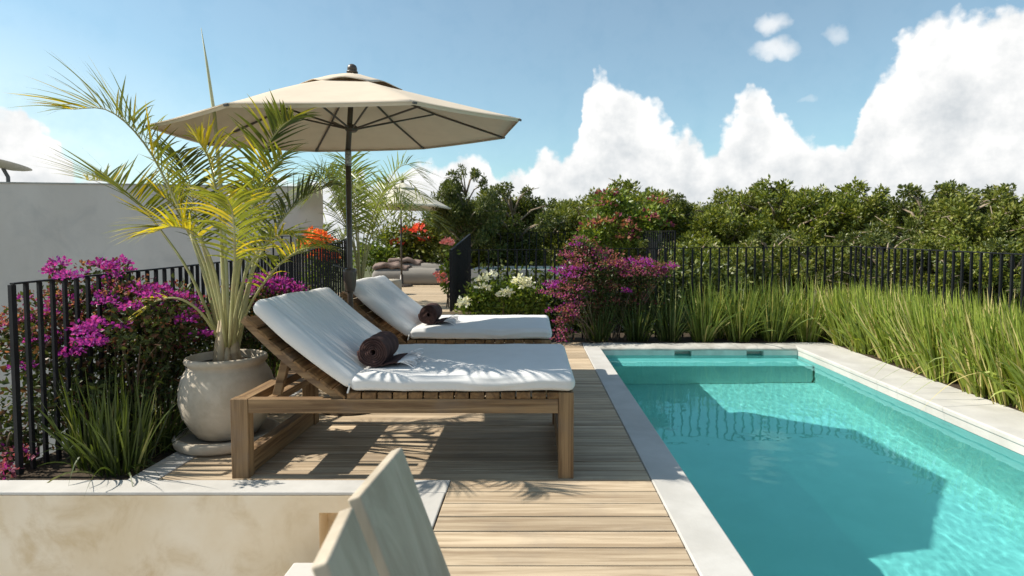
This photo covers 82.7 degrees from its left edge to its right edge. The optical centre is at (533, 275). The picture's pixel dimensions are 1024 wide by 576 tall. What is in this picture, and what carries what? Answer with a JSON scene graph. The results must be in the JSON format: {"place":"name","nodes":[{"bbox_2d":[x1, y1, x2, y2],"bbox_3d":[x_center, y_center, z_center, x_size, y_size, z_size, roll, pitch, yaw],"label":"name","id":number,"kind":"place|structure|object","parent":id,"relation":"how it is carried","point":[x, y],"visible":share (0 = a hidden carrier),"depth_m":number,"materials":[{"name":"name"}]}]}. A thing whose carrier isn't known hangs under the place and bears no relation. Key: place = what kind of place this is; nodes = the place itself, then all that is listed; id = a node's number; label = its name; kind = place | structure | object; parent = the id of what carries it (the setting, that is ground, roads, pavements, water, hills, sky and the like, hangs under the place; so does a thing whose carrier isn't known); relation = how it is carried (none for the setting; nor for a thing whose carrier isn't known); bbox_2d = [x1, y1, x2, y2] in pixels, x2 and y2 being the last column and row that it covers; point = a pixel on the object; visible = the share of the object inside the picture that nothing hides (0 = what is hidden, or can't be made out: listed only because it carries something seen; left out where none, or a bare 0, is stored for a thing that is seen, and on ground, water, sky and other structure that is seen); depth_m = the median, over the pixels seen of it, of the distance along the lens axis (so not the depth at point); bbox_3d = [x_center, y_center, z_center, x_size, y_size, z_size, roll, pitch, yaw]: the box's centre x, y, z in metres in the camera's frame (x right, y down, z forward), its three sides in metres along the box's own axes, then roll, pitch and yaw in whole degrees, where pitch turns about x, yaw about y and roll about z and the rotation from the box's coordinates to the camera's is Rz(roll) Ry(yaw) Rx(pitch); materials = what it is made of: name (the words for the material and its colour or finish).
{"place":"outdoors","nodes":[
{"label":"outdoors","id":0,"kind":"place"},
{"bbox_2d":[0,373,275,479],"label":"planting bed","id":1,"kind":"object","parent":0,"point":[50,471],"depth_m":3.71,"materials":[{"name":"soil"}]},
{"bbox_2d":[0,316,49,479],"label":"bougainvillea","id":2,"kind":"object","parent":1,"relation":"on","point":[7,456],"visible":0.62,"depth_m":3.79,"materials":[{"name":"purple plant"}]},
{"bbox_2d":[22,359,177,484],"bbox_3d":[-2.816,0.929,3.728,0.901,0.922,1.035,1,3,25],"label":"grass clump","id":3,"kind":"object","parent":1,"relation":"on","point":[86,438],"visible":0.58,"depth_m":3.70,"materials":[{"name":"green plant"}]},
{"bbox_2d":[0,254,214,456],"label":"bougainvillea","id":4,"kind":"object","parent":1,"relation":"on","point":[165,332],"visible":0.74,"depth_m":4.11,"materials":[{"name":"purple plant"}]},
{"bbox_2d":[38,361,191,506],"bbox_3d":[-2.687,1.032,3.674,1.023,1.032,0.879,0,3,0],"label":"grass clump","id":5,"kind":"object","parent":1,"relation":"on","point":[137,450],"visible":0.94,"depth_m":3.64,"materials":[{"name":"green plant"}]},
{"bbox_2d":[93,368,188,454],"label":"grass clump","id":6,"kind":"object","parent":1,"relation":"on","point":[177,428],"visible":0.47,"depth_m":4.05,"materials":[{"name":"green plant"}]},
{"bbox_2d":[7,239,347,474],"bbox_3d":[-2.973,0.330,6.323,0.218,1.546,5.548,0,3,3],"label":"railing","id":7,"kind":"object","parent":1,"relation":"on","point":[15,372],"visible":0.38,"depth_m":3.89,"materials":[{"name":"black metal"}]},
{"bbox_2d":[197,271,310,377],"bbox_3d":[-2.451,0.545,5.374,1.234,1.212,1.038,-1,3,-20],"label":"bougainvillea","id":8,"kind":"object","parent":1,"relation":"on","point":[267,290],"visible":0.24,"depth_m":5.23,"materials":[{"name":"purple plant"}]},
{"bbox_2d":[256,345,279,376],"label":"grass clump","id":9,"kind":"object","parent":1,"relation":"on","point":[275,367],"visible":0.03,"depth_m":5.81,"materials":[{"name":"green plant"}]},
{"bbox_2d":[0,490,447,575],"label":"retaining wall","id":10,"kind":"structure","parent":0,"point":[164,535],"depth_m":3.34,"materials":[{"name":"beige paint"}]},
{"bbox_2d":[0,480,449,494],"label":"kerb","id":11,"kind":"structure","parent":10,"relation":"on","point":[189,487],"depth_m":3.40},
{"bbox_2d":[285,563,313,575],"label":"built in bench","id":12,"kind":"object","parent":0,"point":[300,569],"visible":0.46,"depth_m":3.07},
{"bbox_2d":[353,236,400,275],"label":"bush","id":13,"kind":"object","parent":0,"point":[380,253],"visible":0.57,"depth_m":16.70,"materials":[{"name":"green plant"}]},
{"bbox_2d":[389,279,401,289],"bbox_3d":[-2.930,0.226,12.041,0.409,0.315,0.412,0,3,0],"label":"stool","id":14,"kind":"object","parent":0,"point":[397,283],"visible":0.34,"depth_m":11.95,"materials":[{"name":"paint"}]},
{"bbox_2d":[395,198,472,263],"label":"tree","id":15,"kind":"object","parent":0,"point":[439,256],"visible":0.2,"depth_m":16.73,"materials":[{"name":"green plant"}]},
{"bbox_2d":[258,292,668,341],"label":"terrace","id":16,"kind":"structure","parent":0,"point":[541,313],"depth_m":13.33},
{"bbox_2d":[0,182,322,467],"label":"white building","id":17,"kind":"structure","parent":16,"relation":"on","point":[41,223],"depth_m":8.85,"materials":[{"name":"paint"}]},
{"bbox_2d":[0,159,31,181],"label":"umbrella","id":18,"kind":"object","parent":17,"relation":"on","point":[5,165],"visible":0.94,"depth_m":9.71,"materials":[{"name":"fabric"}]},
{"bbox_2d":[430,163,506,257],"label":"tree","id":19,"kind":"object","parent":16,"relation":"on","point":[460,214],"visible":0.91,"depth_m":15.18,"materials":[{"name":"green plant"}]},
{"bbox_2d":[422,186,528,268],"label":"tree","id":20,"kind":"object","parent":16,"relation":"on","point":[483,193],"visible":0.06,"depth_m":16.58,"materials":[{"name":"green plant"}]},
{"bbox_2d":[337,285,659,313],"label":"deck","id":21,"kind":"structure","parent":16,"relation":"on","point":[423,295],"depth_m":11.77,"materials":[{"name":"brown wood"}]},
{"bbox_2d":[254,235,327,284],"bbox_3d":[-3.803,0.161,9.158,1.105,1.616,0.034,0,3,-6],"label":"railing","id":22,"kind":"object","parent":21,"relation":"on","point":[282,249],"visible":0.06,"depth_m":9.10,"materials":[{"name":"black metal"}]},
{"bbox_2d":[297,224,343,289],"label":"flowering shrub","id":23,"kind":"object","parent":21,"relation":"on","point":[322,232],"visible":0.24,"depth_m":8.83,"materials":[{"name":"orange plant"}]},
{"bbox_2d":[288,218,383,265],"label":"palm","id":24,"kind":"object","parent":21,"relation":"on","point":[342,235],"visible":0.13,"depth_m":10.05,"materials":[{"name":"plant"}]},
{"bbox_2d":[279,150,455,305],"bbox_3d":[-2.669,-0.583,9.426,2.787,2.876,2.932,0,3,0],"label":"palm","id":25,"kind":"object","parent":21,"relation":"on","point":[373,203],"visible":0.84,"depth_m":9.17,"materials":[{"name":"green plant"}]},
{"bbox_2d":[353,180,451,286],"bbox_3d":[-3.243,-1.066,14.466,2.241,2.667,2.241,1,3,12],"label":"garden umbrella","id":26,"kind":"object","parent":21,"relation":"on","point":[437,203],"visible":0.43,"depth_m":14.23,"materials":[{"name":"beige fabric"}]},
{"bbox_2d":[364,213,447,262],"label":"flowering shrub","id":27,"kind":"object","parent":21,"relation":"on","point":[393,240],"visible":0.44,"depth_m":17.11,"materials":[{"name":"green plant"}]},
{"bbox_2d":[372,267,447,284],"bbox_3d":[-3.225,0.004,15.442,1.950,0.457,0.850,0,3,0],"label":"daybed","id":28,"kind":"object","parent":21,"relation":"on","point":[419,276],"visible":0.57,"depth_m":15.04,"materials":[{"name":"grey fabric"}]},
{"bbox_2d":[372,261,412,270],"bbox_3d":[-3.715,-0.247,15.405,0.930,0.266,0.700,0,3,0],"label":"blanket","id":29,"kind":"object","parent":28,"relation":"on","point":[391,265],"visible":0.9,"depth_m":15.07,"materials":[{"name":"fabric"}]},
{"bbox_2d":[402,263,444,267],"bbox_3d":[-3.150,-0.102,16.639,1.900,0.555,0.850,0,3,0],"label":"daybed","id":30,"kind":"object","parent":21,"relation":"on","point":[430,265],"visible":0.21,"depth_m":16.26,"materials":[{"name":"grey fabric"}]},
{"bbox_2d":[388,257,424,265],"bbox_3d":[-3.615,-0.403,16.599,0.930,0.286,0.700,0,3,0],"label":"blanket","id":31,"kind":"object","parent":30,"relation":"on","point":[417,262],"visible":0.73,"depth_m":16.26,"materials":[{"name":"fabric"}]},
{"bbox_2d":[432,237,460,307],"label":"flowering shrub","id":32,"kind":"object","parent":21,"relation":"on","point":[442,275],"visible":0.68,"depth_m":9.27,"materials":[{"name":"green plant"}]},
{"bbox_2d":[449,234,470,314],"bbox_3d":[-1.242,-0.018,10.085,0.039,1.486,2.688,0,3,0],"label":"railing","id":33,"kind":"object","parent":21,"relation":"on","point":[458,272],"visible":0.75,"depth_m":9.61,"materials":[{"name":"black metal"}]},
{"bbox_2d":[472,245,510,267],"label":"bush","id":34,"kind":"object","parent":21,"relation":"on","point":[482,256],"visible":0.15,"depth_m":16.58,"materials":[{"name":"green plant"}]},
{"bbox_2d":[471,266,565,283],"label":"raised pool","id":35,"kind":"structure","parent":21,"relation":"on","point":[492,268],"depth_m":13.61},
{"bbox_2d":[471,231,675,274],"bbox_3d":[1.454,-0.486,15.372,5.899,1.423,2.693,2,3,35],"label":"railing","id":36,"kind":"object","parent":21,"relation":"on","point":[648,236],"visible":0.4,"depth_m":14.78,"materials":[{"name":"black metal"}]},
{"bbox_2d":[602,238,611,265],"bbox_3d":[2.057,-0.511,16.214,0.258,1.393,0.040,0,3,0],"label":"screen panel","id":37,"kind":"object","parent":21,"relation":"on","point":[606,253],"visible":0.01,"depth_m":16.19,"materials":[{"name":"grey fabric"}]},
{"bbox_2d":[567,184,676,261],"bbox_3d":[2.386,-1.124,15.586,2.955,2.684,1.401,0,3,0],"label":"flowering shrub","id":38,"kind":"object","parent":21,"relation":"on","point":[640,219],"visible":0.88,"depth_m":15.43,"materials":[{"name":"green plant"}]},
{"bbox_2d":[638,233,661,262],"bbox_3d":[3.245,-0.511,16.214,0.647,1.393,0.040,0,3,0],"label":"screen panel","id":39,"kind":"object","parent":21,"relation":"on","point":[654,245],"visible":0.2,"depth_m":16.18,"materials":[{"name":"grey metal"}]},
{"bbox_2d":[471,181,570,265],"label":"tree","id":40,"kind":"object","parent":16,"relation":"on","point":[534,216],"visible":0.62,"depth_m":16.57,"materials":[{"name":"green plant"}]},
{"bbox_2d":[466,248,583,332],"bbox_3d":[-0.318,0.537,10.702,3.101,2.121,1.183,0,3,0],"label":"hedge","id":41,"kind":"object","parent":16,"relation":"on","point":[539,284],"visible":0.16,"depth_m":10.62,"materials":[{"name":"green plant"}]},
{"bbox_2d":[538,255,616,275],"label":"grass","id":42,"kind":"structure","parent":16,"relation":"on","point":[550,261],"depth_m":18.25,"materials":[{"name":"green plant"}]},
{"bbox_2d":[542,260,688,332],"bbox_3d":[1.473,0.592,10.705,2.921,1.860,1.156,0,3,0],"label":"hedge","id":43,"kind":"object","parent":16,"relation":"on","point":[621,331],"visible":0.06,"depth_m":10.53,"materials":[{"name":"green plant"}]},
{"bbox_2d":[613,250,761,332],"bbox_3d":[2.833,0.498,10.685,3.170,1.979,1.355,0,3,0],"label":"hedge","id":44,"kind":"object","parent":16,"relation":"on","point":[705,275],"visible":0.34,"depth_m":10.60,"materials":[{"name":"green plant"}]},
{"bbox_2d":[0,0,1023,249],"label":"sky","id":45,"kind":"structure","parent":0,"point":[693,98],"materials":[{"name":"blue"}]},
{"bbox_2d":[329,250,756,327],"bbox_3d":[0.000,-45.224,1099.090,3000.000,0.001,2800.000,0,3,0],"label":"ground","id":46,"kind":"structure","parent":0,"point":[367,274],"depth_m":160.06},
{"bbox_2d":[540,234,562,265],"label":"tree","id":47,"kind":"object","parent":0,"point":[550,237],"visible":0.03,"depth_m":19.16,"materials":[{"name":"green plant"}]},
{"bbox_2d":[530,196,596,264],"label":"tree","id":48,"kind":"object","parent":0,"point":[556,210],"visible":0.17,"depth_m":19.41,"materials":[{"name":"green plant"}]},
{"bbox_2d":[542,187,609,229],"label":"tree","id":49,"kind":"object","parent":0,"point":[577,206],"visible":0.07,"depth_m":23.33,"materials":[{"name":"green plant"}]},
{"bbox_2d":[566,175,684,269],"bbox_3d":[2.965,-0.176,18.467,4.416,6.073,4.366,-2,3,-39],"label":"tree","id":50,"kind":"object","parent":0,"point":[628,185],"visible":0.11,"depth_m":17.42,"materials":[{"name":"green plant"}]},
{"bbox_2d":[614,238,678,275],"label":"tree","id":51,"kind":"object","parent":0,"point":[634,251],"visible":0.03,"depth_m":15.04,"materials":[{"name":"green plant"}]},
{"bbox_2d":[475,333,832,342],"bbox_3d":[2.650,1.269,9.175,7.100,0.600,0.990,0,3,0],"label":"planting bed","id":52,"kind":"object","parent":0,"point":[686,338],"depth_m":8.86,"materials":[{"name":"soil"}]},
{"bbox_2d":[453,270,556,315],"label":"flowering shrub","id":53,"kind":"object","parent":52,"relation":"on","point":[522,304],"visible":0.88,"depth_m":8.77,"materials":[{"name":"green plant"}]},
{"bbox_2d":[566,292,625,341],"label":"grass clump","id":54,"kind":"object","parent":52,"relation":"on","point":[601,332],"visible":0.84,"depth_m":8.74,"materials":[{"name":"green plant"}]},
{"bbox_2d":[535,234,679,344],"bbox_3d":[1.117,0.172,8.852,2.282,1.647,0.867,-1,3,-16],"label":"bougainvillea","id":55,"kind":"object","parent":52,"relation":"on","point":[584,283],"visible":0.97,"depth_m":8.77,"materials":[{"name":"purple plant"}]},
{"bbox_2d":[609,290,677,341],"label":"grass clump","id":56,"kind":"object","parent":52,"relation":"on","point":[638,331],"visible":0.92,"depth_m":8.73,"materials":[{"name":"green plant"}]},
{"bbox_2d":[630,282,698,341],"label":"grass clump","id":57,"kind":"object","parent":52,"relation":"on","point":[675,328],"visible":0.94,"depth_m":8.72,"materials":[{"name":"green plant"}]},
{"bbox_2d":[668,279,743,341],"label":"grass clump","id":58,"kind":"object","parent":52,"relation":"on","point":[707,326],"visible":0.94,"depth_m":8.71,"materials":[{"name":"green plant"}]},
{"bbox_2d":[686,278,757,338],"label":"grass clump","id":59,"kind":"object","parent":52,"relation":"on","point":[720,335],"visible":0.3,"depth_m":9.03,"materials":[{"name":"green plant"}]},
{"bbox_2d":[704,271,782,341],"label":"grass clump","id":60,"kind":"object","parent":52,"relation":"on","point":[738,329],"visible":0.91,"depth_m":8.73,"materials":[{"name":"green plant"}]},
{"bbox_2d":[468,246,1023,338],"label":"railing","id":61,"kind":"object","parent":52,"relation":"on","point":[936,272],"visible":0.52,"depth_m":8.87,"materials":[{"name":"black metal"}]},
{"bbox_2d":[723,273,795,338],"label":"grass clump","id":62,"kind":"object","parent":52,"relation":"on","point":[757,335],"visible":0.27,"depth_m":9.06,"materials":[{"name":"green plant"}]},
{"bbox_2d":[738,275,820,341],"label":"grass clump","id":63,"kind":"object","parent":52,"relation":"on","point":[783,329],"visible":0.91,"depth_m":8.70,"materials":[{"name":"green plant"}]},
{"bbox_2d":[758,272,818,340],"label":"grass clump","id":64,"kind":"object","parent":52,"relation":"on","point":[780,303],"visible":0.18,"depth_m":9.04,"materials":[{"name":"green plant"}]},
{"bbox_2d":[776,272,834,341],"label":"grass clump","id":65,"kind":"object","parent":52,"relation":"on","point":[813,330],"visible":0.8,"depth_m":8.69,"materials":[{"name":"green plant"}]},
{"bbox_2d":[633,191,703,241],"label":"tree","id":66,"kind":"object","parent":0,"point":[685,205],"visible":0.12,"depth_m":17.59,"materials":[{"name":"green plant"}]},
{"bbox_2d":[678,199,714,327],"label":"tree","id":67,"kind":"object","parent":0,"point":[699,209],"visible":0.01,"depth_m":21.43,"materials":[{"name":"green plant"}]},
{"bbox_2d":[654,232,741,291],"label":"tree","id":68,"kind":"object","parent":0,"point":[701,242],"visible":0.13,"depth_m":12.94,"materials":[{"name":"green plant"}]},
{"bbox_2d":[663,198,784,256],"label":"tree","id":69,"kind":"object","parent":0,"point":[714,221],"visible":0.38,"depth_m":16.19,"materials":[{"name":"green plant"}]},
{"bbox_2d":[690,180,783,244],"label":"tree","id":70,"kind":"object","parent":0,"point":[719,195],"visible":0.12,"depth_m":18.11,"materials":[{"name":"green plant"}]},
{"bbox_2d":[688,237,792,327],"bbox_3d":[4.468,0.932,13.089,2.366,3.675,2.324,-2,3,-36],"label":"tree","id":71,"kind":"object","parent":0,"point":[750,260],"visible":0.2,"depth_m":12.36,"materials":[{"name":"green plant"}]},
{"bbox_2d":[722,173,839,255],"bbox_3d":[7.156,-0.140,17.421,4.168,5.797,4.215,2,3,38],"label":"tree","id":72,"kind":"object","parent":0,"point":[787,198],"visible":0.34,"depth_m":16.18,"materials":[{"name":"green plant"}]},
{"bbox_2d":[737,229,829,305],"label":"tree","id":73,"kind":"object","parent":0,"point":[758,236],"visible":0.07,"depth_m":13.89,"materials":[{"name":"green plant"}]},
{"bbox_2d":[581,342,1023,575],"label":"swimming pool","id":74,"kind":"structure","parent":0,"point":[709,547],"depth_m":5.04,"materials":[{"name":"stone"}]},
{"bbox_2d":[605,353,1023,575],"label":"water","id":75,"kind":"structure","parent":74,"relation":"in","point":[793,465],"depth_m":3.96,"materials":[{"name":"teal liquid"}]},
{"bbox_2d":[765,231,875,304],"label":"tree","id":76,"kind":"object","parent":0,"point":[805,239],"visible":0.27,"depth_m":12.74,"materials":[{"name":"green plant"}]},
{"bbox_2d":[772,176,920,243],"bbox_3d":[9.120,-0.298,16.976,3.814,5.245,3.771,-1,3,-21],"label":"tree","id":77,"kind":"object","parent":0,"point":[845,197],"visible":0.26,"depth_m":15.71,"materials":[{"name":"green plant"}]},
{"bbox_2d":[812,227,881,293],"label":"tree","id":78,"kind":"object","parent":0,"point":[841,237],"visible":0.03,"depth_m":13.24,"materials":[{"name":"green plant"}]},
{"bbox_2d":[812,190,923,251],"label":"tree","id":79,"kind":"object","parent":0,"point":[868,219],"visible":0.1,"depth_m":15.37,"materials":[{"name":"green plant"}]},
{"bbox_2d":[817,231,938,307],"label":"tree","id":80,"kind":"object","parent":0,"point":[870,240],"visible":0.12,"depth_m":12.08,"materials":[{"name":"green plant"}]},
{"bbox_2d":[881,193,929,217],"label":"tree","id":81,"kind":"object","parent":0,"point":[914,205],"visible":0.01,"depth_m":19.77,"materials":[{"name":"green plant"}]},
{"bbox_2d":[803,274,1023,412],"bbox_3d":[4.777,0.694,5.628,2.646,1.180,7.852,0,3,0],"label":"grass","id":82,"kind":"structure","parent":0,"point":[987,342],"depth_m":6.18,"materials":[{"name":"green plant"}]},
{"bbox_2d":[810,333,980,406],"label":"hanging blades","id":83,"kind":"object","parent":82,"relation":"hanging from","point":[920,372],"visible":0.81,"depth_m":5.62,"materials":[{"name":"green plant"}]},
{"bbox_2d":[859,179,989,252],"bbox_3d":[9.685,0.085,14.480,3.456,5.008,3.656,0,3,0],"label":"tree","id":84,"kind":"object","parent":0,"point":[909,194],"visible":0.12,"depth_m":14.20,"materials":[{"name":"green plant"}]},
{"bbox_2d":[852,230,998,299],"bbox_3d":[7.621,0.688,11.548,2.353,3.193,2.255,1,3,23],"label":"tree","id":85,"kind":"object","parent":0,"point":[926,242],"visible":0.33,"depth_m":11.12,"materials":[{"name":"green plant"}]},
{"bbox_2d":[875,181,1023,272],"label":"tree","id":86,"kind":"object","parent":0,"point":[955,216],"visible":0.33,"depth_m":12.68,"materials":[{"name":"green plant"}]},
{"bbox_2d":[891,231,1023,312],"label":"tree","id":87,"kind":"object","parent":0,"point":[958,242],"visible":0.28,"depth_m":10.48,"materials":[{"name":"green plant"}]},
{"bbox_2d":[931,235,1023,311],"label":"tree","id":88,"kind":"object","parent":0,"point":[995,244],"visible":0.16,"depth_m":10.51,"materials":[{"name":"green plant"}]},
{"bbox_2d":[932,197,1023,275],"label":"tree","id":89,"kind":"object","parent":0,"point":[1013,222],"visible":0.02,"depth_m":12.74,"materials":[{"name":"green plant"}]},
{"bbox_2d":[963,183,1019,252],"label":"tree","id":90,"kind":"object","parent":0,"point":[987,193],"visible":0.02,"depth_m":13.55,"materials":[{"name":"green plant"}]},
{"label":"deck base","id":91,"kind":"structure","parent":0,"visible":0},
{"bbox_2d":[160,343,698,575],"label":"deck","id":92,"kind":"structure","parent":91,"relation":"on","point":[513,504],"depth_m":3.56,"materials":[{"name":"brown wood"}]},
{"bbox_2d":[128,389,301,479],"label":"kerb","id":93,"kind":"structure","parent":92,"relation":"on","point":[169,464],"depth_m":3.73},
{"bbox_2d":[172,417,279,455],"bbox_3d":[-2.212,1.155,4.221,0.700,0.080,0.700,0,3,0],"label":"saucer","id":94,"kind":"object","parent":92,"relation":"on","point":[191,443],"visible":0.4,"depth_m":3.94,"materials":[{"name":"ceramic"}]},
{"bbox_2d":[177,349,273,441],"bbox_3d":[-2.211,0.859,4.205,0.624,0.578,0.623,0,3,0],"label":"plant pot","id":95,"kind":"object","parent":94,"relation":"on","point":[208,389],"visible":0.87,"depth_m":3.96,"materials":[{"name":"ceramic"}]},
{"bbox_2d":[10,29,348,361],"bbox_3d":[-2.488,-0.528,4.098,2.379,2.428,1.948,0,3,0],"label":"potted palm","id":96,"kind":"object","parent":95,"relation":"in","point":[227,326],"visible":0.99,"depth_m":3.94,"materials":[{"name":"green plant"}]},
{"bbox_2d":[145,64,521,415],"bbox_3d":[-1.555,-0.329,5.060,2.777,2.980,2.777,2,3,35],"label":"garden umbrella","id":97,"kind":"object","parent":92,"relation":"on","point":[356,110],"visible":0.91,"depth_m":5.06,"materials":[{"name":"beige fabric"}]},
{"bbox_2d":[311,448,450,575],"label":"wooden chair","id":98,"kind":"object","parent":92,"relation":"on","point":[381,525],"visible":1,"depth_m":1.37,"materials":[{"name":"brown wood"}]},
{"bbox_2d":[230,287,574,478],"bbox_3d":[-0.790,0.656,4.096,2.090,1.103,1.216,0,3,0],"label":"sun lounger","id":99,"kind":"object","parent":92,"relation":"on","point":[325,332],"visible":0.88,"depth_m":3.54,"materials":[{"name":"white fabric"}]},
{"bbox_2d":[357,331,423,368],"bbox_3d":[-0.925,0.484,3.843,0.378,0.209,0.370,0,3,0],"label":"rolled towel","id":100,"kind":"object","parent":99,"relation":"on","point":[378,349],"visible":1,"depth_m":3.69,"materials":[{"name":"brown fabric"}]},
{"bbox_2d":[340,275,551,394],"bbox_3d":[-0.865,0.561,6.123,2.090,1.103,1.216,0,3,0],"label":"sun lounger","id":101,"kind":"object","parent":92,"relation":"on","point":[392,307],"visible":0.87,"depth_m":5.57,"materials":[{"name":"white fabric"}]},
{"bbox_2d":[418,303,459,324],"bbox_3d":[-0.950,0.387,5.911,0.378,0.209,0.370,0,3,0],"label":"rolled towel","id":102,"kind":"object","parent":101,"relation":"on","point":[430,313],"visible":0.99,"depth_m":5.75,"materials":[{"name":"brown fabric"}]},
{"bbox_3d":[-0.615,1.952,1.224,0.170,1.184,4.262,0,3,0],"label":"retaining wall","id":103,"kind":"object","parent":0,"visible":0},
{"bbox_2d":[419,493,444,527],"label":"kerb","id":104,"kind":"structure","parent":103,"relation":"on","point":[432,502],"depth_m":3.18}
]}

